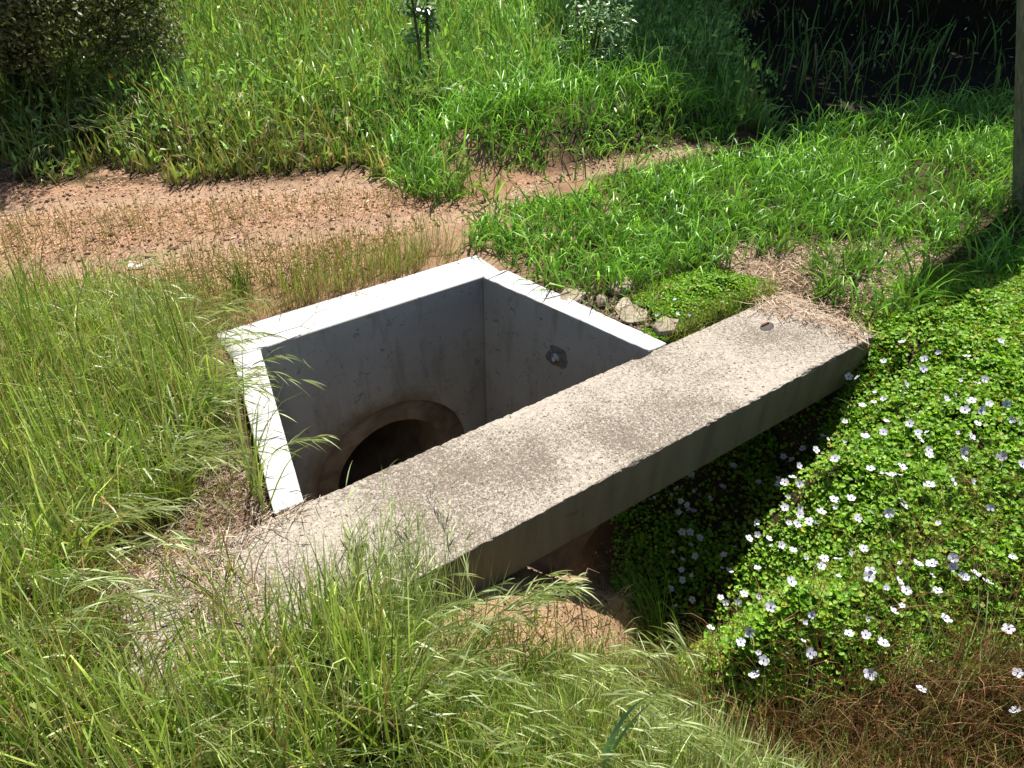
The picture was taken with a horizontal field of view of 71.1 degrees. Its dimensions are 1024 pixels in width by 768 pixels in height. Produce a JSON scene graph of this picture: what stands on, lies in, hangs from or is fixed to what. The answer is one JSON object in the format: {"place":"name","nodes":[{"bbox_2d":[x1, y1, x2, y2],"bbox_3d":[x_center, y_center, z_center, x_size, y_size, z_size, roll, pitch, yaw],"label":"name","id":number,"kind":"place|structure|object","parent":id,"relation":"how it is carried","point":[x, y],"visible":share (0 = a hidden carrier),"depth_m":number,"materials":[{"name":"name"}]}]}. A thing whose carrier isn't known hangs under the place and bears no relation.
{"place":"outdoors","nodes":[
{"label":"outdoors","id":0,"kind":"place"},
{"bbox_2d":[0,162,478,296],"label":"sparse grass","id":1,"kind":"structure","parent":0,"point":[179,225],"depth_m":3.55,"materials":[{"name":"plant"}]},
{"bbox_2d":[58,235,799,753],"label":"edge grass","id":2,"kind":"structure","parent":0,"point":[674,331],"depth_m":3.01,"materials":[{"name":"plant"}]},
{"bbox_2d":[0,141,940,389],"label":"track gravel","id":3,"kind":"structure","parent":0,"point":[193,196],"depth_m":3.79,"materials":[{"name":"gravel"}]},
{"bbox_2d":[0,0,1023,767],"bbox_3d":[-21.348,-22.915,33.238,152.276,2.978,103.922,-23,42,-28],"label":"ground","id":4,"kind":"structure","parent":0,"point":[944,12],"depth_m":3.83,"materials":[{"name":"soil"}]},
{"bbox_2d":[0,0,193,122],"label":"dark shrub","id":5,"kind":"object","parent":4,"relation":"on","point":[23,26],"visible":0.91,"depth_m":4.58,"materials":[{"name":"green plant"}]},
{"bbox_2d":[0,490,338,767],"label":"creeping grass","id":6,"kind":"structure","parent":4,"relation":"on","point":[90,594],"depth_m":1.67,"materials":[{"name":"plant"}]},
{"bbox_2d":[69,398,340,704],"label":"dead grass litter","id":7,"kind":"object","parent":4,"relation":"on","point":[226,536],"visible":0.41,"depth_m":2.00,"materials":[{"name":"plant"}]},
{"bbox_2d":[136,366,295,477],"bbox_3d":[-0.979,0.090,2.298,0.514,0.306,0.381,-23,42,-28],"label":"grass tuft","id":8,"kind":"object","parent":4,"relation":"on","point":[201,394],"visible":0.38,"depth_m":2.32,"materials":[{"name":"plant"}]},
{"bbox_2d":[203,247,251,304],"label":"grass tuft","id":9,"kind":"object","parent":4,"relation":"on","point":[241,287],"visible":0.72,"depth_m":3.03,"materials":[{"name":"plant"}]},
{"bbox_2d":[59,199,469,557],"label":"dry grass","id":10,"kind":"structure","parent":4,"relation":"on","point":[388,253],"depth_m":3.06,"materials":[{"name":"plant"}]},
{"bbox_2d":[0,219,547,767],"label":"lush grass","id":11,"kind":"structure","parent":4,"relation":"on","point":[48,501],"depth_m":1.60,"materials":[{"name":"plant"}]},
{"bbox_2d":[262,545,405,715],"bbox_3d":[-0.443,0.574,1.683,0.303,0.305,0.416,11,37,15],"label":"grass tuft","id":12,"kind":"object","parent":4,"relation":"on","point":[353,578],"visible":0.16,"depth_m":1.68,"materials":[{"name":"plant"}]},
{"bbox_2d":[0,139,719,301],"bbox_3d":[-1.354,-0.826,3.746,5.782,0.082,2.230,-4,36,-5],"label":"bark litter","id":13,"kind":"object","parent":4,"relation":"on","point":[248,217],"visible":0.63,"depth_m":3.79,"materials":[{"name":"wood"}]},
{"bbox_2d":[0,39,812,767],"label":"seeding grass","id":14,"kind":"structure","parent":4,"relation":"on","point":[608,669],"depth_m":1.63,"materials":[{"name":"plant"}]},
{"bbox_2d":[395,0,444,80],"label":"leafy sapling","id":15,"kind":"object","parent":4,"relation":"on","point":[427,13],"visible":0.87,"depth_m":5.04,"materials":[{"name":"green plant"}]},
{"bbox_2d":[267,455,604,757],"bbox_3d":[-0.260,0.517,1.830,0.671,0.520,0.824,-23,42,-28],"label":"grass tuft","id":16,"kind":"object","parent":4,"relation":"on","point":[407,548],"visible":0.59,"depth_m":1.79,"materials":[{"name":"plant"}]},
{"bbox_2d":[217,255,665,516],"bbox_3d":[-0.800,0.021,3.676,1.567,1.354,2.635,-23,42,-28],"label":"drain headwall","id":17,"kind":"object","parent":4,"relation":"on","point":[421,362],"visible":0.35,"depth_m":3.15,"materials":[{"name":"white concrete"}]},
{"bbox_2d":[213,352,284,416],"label":"dead twig","id":18,"kind":"object","parent":17,"relation":"on","point":[259,375],"visible":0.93,"depth_m":2.59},
{"bbox_2d":[216,301,327,348],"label":"dead twig","id":19,"kind":"object","parent":17,"relation":"on","point":[283,331],"visible":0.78,"depth_m":2.79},
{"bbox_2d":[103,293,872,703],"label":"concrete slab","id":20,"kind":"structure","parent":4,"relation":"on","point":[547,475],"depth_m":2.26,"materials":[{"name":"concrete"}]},
{"bbox_2d":[215,506,442,599],"bbox_3d":[-0.444,0.470,1.887,0.633,0.016,0.093,-19,40,-24],"label":"dead twig","id":21,"kind":"object","parent":20,"relation":"on","point":[321,583],"visible":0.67,"depth_m":1.82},
{"bbox_2d":[0,0,1013,178],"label":"leafy weeds","id":22,"kind":"object","parent":4,"relation":"on","point":[692,28],"visible":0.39,"depth_m":5.17,"materials":[{"name":"green plant"}]},
{"bbox_2d":[0,0,1016,202],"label":"tall grass","id":23,"kind":"structure","parent":4,"relation":"on","point":[17,138],"depth_m":5.13,"materials":[{"name":"plant"}]},
{"bbox_2d":[442,570,600,680],"bbox_3d":[0.017,0.588,1.778,0.416,0.261,0.249,-2,36,-2],"label":"grass tuft","id":24,"kind":"object","parent":4,"relation":"on","point":[535,597],"visible":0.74,"depth_m":1.75,"materials":[{"name":"plant"}]},
{"bbox_2d":[477,591,655,685],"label":"sand weeds","id":25,"kind":"object","parent":4,"relation":"on","point":[570,631],"visible":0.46,"depth_m":2.07,"materials":[{"name":"green plant"}]},
{"bbox_2d":[560,286,586,303],"bbox_3d":[0.268,-0.368,3.127,0.118,0.077,0.186,23,42,28],"label":"stone","id":26,"kind":"object","parent":4,"relation":"on","point":[577,297],"visible":0.5,"depth_m":3.08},
{"bbox_2d":[566,568,598,629],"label":"dead twig","id":27,"kind":"object","parent":4,"relation":"on","point":[580,597],"visible":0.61,"depth_m":2.12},
{"bbox_2d":[547,0,639,80],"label":"leafy sapling","id":28,"kind":"object","parent":4,"relation":"on","point":[618,15],"visible":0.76,"depth_m":5.42,"materials":[{"name":"green plant"}]},
{"bbox_2d":[435,519,764,708],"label":"gravel","id":29,"kind":"structure","parent":4,"relation":"on","point":[563,606],"depth_m":2.33,"materials":[{"name":"stone"}]},
{"bbox_2d":[597,294,606,306],"bbox_3d":[0.378,-0.353,3.053,0.052,0.047,0.054,-12,38,-16],"label":"stone","id":30,"kind":"object","parent":4,"relation":"on","point":[600,302],"visible":0.86,"depth_m":3.03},
{"bbox_2d":[606,276,634,297],"bbox_3d":[0.483,-0.416,3.174,0.161,0.094,0.114,-23,42,-28],"label":"stone","id":31,"kind":"object","parent":4,"relation":"on","point":[617,289],"visible":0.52,"depth_m":3.12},
{"bbox_2d":[544,256,716,342],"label":"rubble weeds","id":32,"kind":"object","parent":4,"relation":"on","point":[636,290],"visible":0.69,"depth_m":3.01,"materials":[{"name":"green plant"}]},
{"bbox_2d":[548,266,712,343],"bbox_3d":[0.518,-0.281,3.098,0.497,0.196,0.646,-23,42,-28],"label":"rubble","id":33,"kind":"object","parent":4,"relation":"on","point":[615,316],"visible":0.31,"depth_m":3.04,"materials":[{"name":"stone"}]},
{"bbox_2d":[615,297,648,324],"bbox_3d":[0.505,-0.278,3.035,0.146,0.093,0.216,-1,36,-1],"label":"stone","id":34,"kind":"object","parent":4,"relation":"on","point":[631,309],"visible":0.44,"depth_m":2.98,"materials":[{"name":"stone"}]},
{"bbox_2d":[588,518,681,674],"bbox_3d":[0.412,0.775,2.484,0.388,0.498,0.515,-6,36,-9],"label":"grass tuft","id":35,"kind":"object","parent":4,"relation":"on","point":[641,612],"visible":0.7,"depth_m":2.50,"materials":[{"name":"plant"}]},
{"bbox_2d":[492,571,778,719],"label":"ditch litter","id":36,"kind":"object","parent":4,"relation":"on","point":[638,621],"visible":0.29,"depth_m":2.34,"materials":[{"name":"plant"}]},
{"bbox_2d":[652,316,678,335],"bbox_3d":[0.618,-0.220,2.904,0.097,0.072,0.156,14,38,19],"label":"stone","id":37,"kind":"object","parent":4,"relation":"on","point":[659,326],"visible":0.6,"depth_m":2.86,"materials":[{"name":"stone"}]},
{"bbox_2d":[620,618,735,719],"bbox_3d":[0.488,0.847,2.092,0.271,0.405,0.406,-23,42,-28],"label":"grass tuft","id":38,"kind":"object","parent":4,"relation":"on","point":[682,642],"visible":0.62,"depth_m":2.08,"materials":[{"name":"plant"}]},
{"bbox_2d":[356,34,1023,334],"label":"meadow grass","id":39,"kind":"structure","parent":4,"relation":"on","point":[840,175],"depth_m":3.98,"materials":[{"name":"plant"}]},
{"bbox_2d":[630,266,777,344],"bbox_3d":[0.765,-0.330,3.151,0.791,0.290,0.496,-23,42,-28],"label":"leafy patch","id":40,"kind":"object","parent":4,"relation":"on","point":[714,283],"visible":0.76,"depth_m":3.04,"materials":[{"name":"green plant"}]},
{"bbox_2d":[800,241,831,273],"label":"grass tuft","id":41,"kind":"object","parent":4,"relation":"on","point":[814,265],"visible":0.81,"depth_m":3.27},
{"bbox_2d":[609,233,1023,724],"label":"ground cover","id":42,"kind":"object","parent":4,"relation":"on","point":[998,299],"visible":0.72,"depth_m":2.36,"materials":[{"name":"green plant"}]},
{"bbox_2d":[736,637,745,646],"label":"white flower","id":43,"kind":"object","parent":42,"relation":"on","point":[741,642],"visible":1,"depth_m":1.96,"materials":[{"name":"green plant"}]},
{"bbox_2d":[740,590,747,600],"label":"white flower","id":44,"kind":"object","parent":42,"relation":"on","point":[743,593],"visible":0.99,"depth_m":2.47,"materials":[{"name":"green plant"}]},
{"bbox_2d":[744,626,754,636],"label":"white flower","id":45,"kind":"object","parent":42,"relation":"on","point":[749,631],"visible":1,"depth_m":1.94,"materials":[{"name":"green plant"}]},
{"bbox_2d":[759,654,769,665],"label":"white flower","id":46,"kind":"object","parent":42,"relation":"on","point":[764,660],"visible":1,"depth_m":1.91,"materials":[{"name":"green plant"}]},
{"bbox_2d":[765,601,775,611],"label":"white flower","id":47,"kind":"object","parent":42,"relation":"on","point":[772,607],"visible":0.94,"depth_m":1.96,"materials":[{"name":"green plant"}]},
{"bbox_2d":[774,541,784,548],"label":"white flower","id":48,"kind":"object","parent":42,"relation":"on","point":[782,544],"visible":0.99,"depth_m":2.44,"materials":[{"name":"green plant"}]},
{"bbox_2d":[780,503,788,510],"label":"white flower","id":49,"kind":"object","parent":42,"relation":"on","point":[784,507],"visible":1,"depth_m":2.52,"materials":[{"name":"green plant"}]},
{"bbox_2d":[780,478,788,487],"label":"white flower","id":50,"kind":"object","parent":42,"relation":"on","point":[785,481],"visible":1,"depth_m":2.67,"materials":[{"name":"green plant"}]},
{"bbox_2d":[784,576,796,586],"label":"white flower","id":51,"kind":"object","parent":42,"relation":"on","point":[791,581],"visible":1,"depth_m":1.97,"materials":[{"name":"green plant"}]},
{"bbox_2d":[788,519,801,528],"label":"white flower","id":52,"kind":"object","parent":42,"relation":"on","point":[796,523],"visible":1,"depth_m":2.42,"materials":[{"name":"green plant"}]},
{"bbox_2d":[795,479,803,486],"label":"white flower","id":53,"kind":"object","parent":42,"relation":"on","point":[799,483],"visible":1,"depth_m":2.51,"materials":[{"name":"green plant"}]},
{"bbox_2d":[796,511,803,517],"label":"white flower","id":54,"kind":"object","parent":42,"relation":"on","point":[799,514],"visible":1,"depth_m":2.43,"materials":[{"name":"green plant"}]},
{"bbox_2d":[797,647,816,658],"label":"white flower","id":55,"kind":"object","parent":42,"relation":"on","point":[810,652],"visible":1,"depth_m":1.86,"materials":[{"name":"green plant"}]},
{"bbox_2d":[805,517,813,526],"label":"white flower","id":56,"kind":"object","parent":42,"relation":"on","point":[809,521],"visible":1,"depth_m":2.38,"materials":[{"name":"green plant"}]},
{"bbox_2d":[808,610,815,618],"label":"white flower","id":57,"kind":"object","parent":42,"relation":"on","point":[812,615],"visible":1,"depth_m":1.89,"materials":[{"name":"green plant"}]},
{"bbox_2d":[814,508,826,522],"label":"white flower","id":58,"kind":"object","parent":42,"relation":"on","point":[820,511],"visible":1,"depth_m":2.35,"materials":[{"name":"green plant"}]},
{"bbox_2d":[817,562,825,571],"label":"white flower","id":59,"kind":"object","parent":42,"relation":"on","point":[821,565],"visible":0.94,"depth_m":2.14,"materials":[{"name":"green plant"}]},
{"bbox_2d":[819,554,828,561],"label":"white flower","id":60,"kind":"object","parent":42,"relation":"on","point":[823,557],"visible":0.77,"depth_m":2.18,"materials":[{"name":"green plant"}]},
{"bbox_2d":[829,495,838,509],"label":"white flower","id":61,"kind":"object","parent":42,"relation":"on","point":[833,497],"visible":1,"depth_m":2.33,"materials":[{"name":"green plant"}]},
{"bbox_2d":[830,454,839,462],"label":"white flower","id":62,"kind":"object","parent":42,"relation":"on","point":[834,458],"visible":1,"depth_m":2.41,"materials":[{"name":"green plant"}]},
{"bbox_2d":[845,372,852,379],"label":"white flower","id":63,"kind":"object","parent":42,"relation":"on","point":[848,376],"visible":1,"depth_m":2.81,"materials":[{"name":"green plant"}]},
{"bbox_2d":[847,494,855,503],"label":"white flower","id":64,"kind":"object","parent":42,"relation":"on","point":[851,497],"visible":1,"depth_m":2.26,"materials":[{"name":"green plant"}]},
{"bbox_2d":[849,513,861,521],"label":"white flower","id":65,"kind":"object","parent":42,"relation":"on","point":[856,518],"visible":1,"depth_m":2.19,"materials":[{"name":"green plant"}]},
{"bbox_2d":[859,544,867,553],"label":"white flower","id":66,"kind":"object","parent":42,"relation":"on","point":[862,547],"visible":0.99,"depth_m":2.09,"materials":[{"name":"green plant"}]},
{"bbox_2d":[861,630,871,638],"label":"white flower","id":67,"kind":"object","parent":42,"relation":"on","point":[866,634],"visible":1,"depth_m":1.86,"materials":[{"name":"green plant"}]},
{"bbox_2d":[863,570,874,581],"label":"white flower","id":68,"kind":"object","parent":42,"relation":"on","point":[870,577],"visible":1,"depth_m":1.97,"materials":[{"name":"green plant"}]},
{"bbox_2d":[863,668,876,679],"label":"white flower","id":69,"kind":"object","parent":42,"relation":"on","point":[867,673],"visible":0.95,"depth_m":1.83,"materials":[{"name":"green plant"}]},
{"bbox_2d":[865,566,875,574],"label":"white flower","id":70,"kind":"object","parent":42,"relation":"on","point":[867,568],"visible":0.68,"depth_m":2.00,"materials":[{"name":"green plant"}]},
{"bbox_2d":[866,465,875,478],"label":"white flower","id":71,"kind":"object","parent":42,"relation":"on","point":[869,468],"visible":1,"depth_m":2.29,"materials":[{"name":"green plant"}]},
{"bbox_2d":[879,428,887,434],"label":"white flower","id":72,"kind":"object","parent":42,"relation":"on","point":[883,431],"visible":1,"depth_m":2.40,"materials":[{"name":"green plant"}]},
{"bbox_2d":[884,508,894,517],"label":"white flower","id":73,"kind":"object","parent":42,"relation":"on","point":[888,512],"visible":0.99,"depth_m":2.11,"materials":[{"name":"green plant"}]},
{"bbox_2d":[899,585,912,595],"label":"white flower","id":74,"kind":"object","parent":42,"relation":"on","point":[906,590],"visible":1,"depth_m":1.92,"materials":[{"name":"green plant"}]},
{"bbox_2d":[905,419,913,428],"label":"white flower","id":75,"kind":"object","parent":42,"relation":"on","point":[909,423],"visible":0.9,"depth_m":2.38,"materials":[{"name":"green plant"}]},
{"bbox_2d":[914,429,922,437],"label":"white flower","id":76,"kind":"object","parent":42,"relation":"on","point":[918,432],"visible":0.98,"depth_m":2.32,"materials":[{"name":"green plant"}]},
{"bbox_2d":[915,365,927,371],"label":"white flower","id":77,"kind":"object","parent":42,"relation":"on","point":[924,367],"visible":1,"depth_m":2.59,"materials":[{"name":"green plant"}]},
{"bbox_2d":[920,355,928,364],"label":"white flower","id":78,"kind":"object","parent":42,"relation":"on","point":[924,357],"visible":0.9,"depth_m":2.64,"materials":[{"name":"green plant"}]},
{"bbox_2d":[923,481,934,495],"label":"white flower","id":79,"kind":"object","parent":42,"relation":"on","point":[931,484],"visible":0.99,"depth_m":2.13,"materials":[{"name":"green plant"}]},
{"bbox_2d":[925,451,933,458],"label":"white flower","id":80,"kind":"object","parent":42,"relation":"on","point":[929,454],"visible":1,"depth_m":2.23,"materials":[{"name":"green plant"}]},
{"bbox_2d":[926,559,937,576],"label":"white flower","id":81,"kind":"object","parent":42,"relation":"on","point":[932,562],"visible":0.94,"depth_m":1.97,"materials":[{"name":"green plant"}]},
{"bbox_2d":[933,586,942,602],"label":"white flower","id":82,"kind":"object","parent":42,"relation":"on","point":[937,590],"visible":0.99,"depth_m":1.92,"materials":[{"name":"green plant"}]},
{"bbox_2d":[937,558,958,571],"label":"white flower","id":83,"kind":"object","parent":42,"relation":"on","point":[954,565],"visible":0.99,"depth_m":1.95,"materials":[{"name":"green plant"}]},
{"bbox_2d":[948,552,958,562],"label":"white flower","id":84,"kind":"object","parent":42,"relation":"on","point":[953,557],"visible":0.92,"depth_m":1.96,"materials":[{"name":"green plant"}]},
{"bbox_2d":[953,446,968,454],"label":"white flower","id":85,"kind":"object","parent":42,"relation":"on","point":[966,448],"visible":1,"depth_m":2.20,"materials":[{"name":"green plant"}]},
{"bbox_2d":[960,405,970,417],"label":"white flower","id":86,"kind":"object","parent":42,"relation":"on","point":[966,409],"visible":0.95,"depth_m":2.34,"materials":[{"name":"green plant"}]},
{"bbox_2d":[966,397,976,403],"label":"white flower","id":87,"kind":"object","parent":42,"relation":"on","point":[971,400],"visible":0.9,"depth_m":2.37,"materials":[{"name":"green plant"}]},
{"bbox_2d":[974,406,986,414],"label":"white flower","id":88,"kind":"object","parent":42,"relation":"on","point":[982,409],"visible":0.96,"depth_m":2.33,"materials":[{"name":"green plant"}]},
{"bbox_2d":[976,375,988,382],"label":"white flower","id":89,"kind":"object","parent":42,"relation":"on","point":[984,378],"visible":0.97,"depth_m":2.44,"materials":[{"name":"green plant"}]},
{"bbox_2d":[986,504,995,510],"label":"white flower","id":90,"kind":"object","parent":42,"relation":"on","point":[991,506],"visible":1,"depth_m":2.04,"materials":[{"name":"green plant"}]},
{"bbox_2d":[996,451,1006,460],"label":"white flower","id":91,"kind":"object","parent":42,"relation":"on","point":[1003,455],"visible":0.95,"depth_m":2.16,"materials":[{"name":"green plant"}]},
{"bbox_2d":[1002,399,1012,407],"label":"white flower","id":92,"kind":"object","parent":42,"relation":"on","point":[1007,403],"visible":1,"depth_m":2.34,"materials":[{"name":"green plant"}]},
{"bbox_2d":[620,437,1023,767],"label":"dead stems","id":93,"kind":"object","parent":4,"relation":"on","point":[952,758],"visible":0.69,"depth_m":1.84,"materials":[{"name":"plant"}]},
{"bbox_2d":[748,670,762,688],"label":"white flower","id":94,"kind":"object","parent":93,"relation":"attached to","point":[756,674],"visible":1,"depth_m":1.92,"materials":[{"name":"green plant"}]},
{"bbox_2d":[844,629,853,643],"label":"white flower","id":95,"kind":"object","parent":93,"relation":"attached to","point":[849,631],"visible":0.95,"depth_m":1.87,"materials":[{"name":"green plant"}]},
{"bbox_2d":[878,637,889,656],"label":"white flower","id":96,"kind":"object","parent":93,"relation":"attached to","point":[883,642],"visible":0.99,"depth_m":1.85,"materials":[{"name":"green plant"}]},
{"bbox_2d":[912,685,926,701],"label":"white flower","id":97,"kind":"object","parent":93,"relation":"attached to","point":[920,686],"visible":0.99,"depth_m":1.80,"materials":[{"name":"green plant"}]},
{"bbox_2d":[933,613,952,629],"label":"white flower","id":98,"kind":"object","parent":93,"relation":"attached to","point":[946,619],"visible":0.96,"depth_m":1.87,"materials":[{"name":"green plant"}]},
{"bbox_2d":[1001,623,1015,640],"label":"white flower","id":99,"kind":"object","parent":93,"relation":"attached to","point":[1009,629],"visible":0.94,"depth_m":1.83,"materials":[{"name":"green plant"}]},
{"bbox_2d":[1008,706,1023,724],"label":"white flower","id":100,"kind":"object","parent":93,"relation":"attached to","point":[1015,709],"visible":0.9,"depth_m":1.76,"materials":[{"name":"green plant"}]},
{"bbox_2d":[1012,668,1023,677],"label":"white flower","id":101,"kind":"object","parent":93,"relation":"attached to","point":[1017,672],"visible":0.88,"depth_m":1.78,"materials":[{"name":"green plant"}]},
{"bbox_2d":[707,232,946,366],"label":"straw litter","id":102,"kind":"object","parent":4,"relation":"on","point":[847,322],"visible":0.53,"depth_m":3.19,"materials":[{"name":"plant"}]},
{"bbox_2d":[869,252,981,310],"bbox_3d":[1.720,-0.427,2.999,0.510,0.326,0.476,16,39,20],"label":"grass tuft","id":103,"kind":"object","parent":4,"relation":"on","point":[914,292],"visible":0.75,"depth_m":2.99,"materials":[{"name":"plant"}]},
{"bbox_2d":[1012,0,1023,217],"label":"timber pole","id":104,"kind":"object","parent":4,"relation":"on","point":[1018,155],"visible":0.86,"depth_m":3.51,"materials":[{"name":"wood"}]},
{"bbox_2d":[95,554,1023,767],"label":"front grass","id":105,"kind":"structure","parent":0,"point":[566,697],"depth_m":1.62,"materials":[{"name":"plant"}]},
{"bbox_2d":[601,692,668,767],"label":"broad blade","id":106,"kind":"object","parent":105,"relation":"on","point":[607,748],"visible":0.92,"depth_m":1.42,"materials":[{"name":"green plant"}]},
{"bbox_2d":[528,525,598,575],"bbox_3d":[-0.299,0.411,3.064,1.562,1.081,1.012,-23,42,-28],"label":"ditch bed","id":107,"kind":"object","parent":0,"point":[560,558],"depth_m":3.07,"materials":[{"name":"soil"}]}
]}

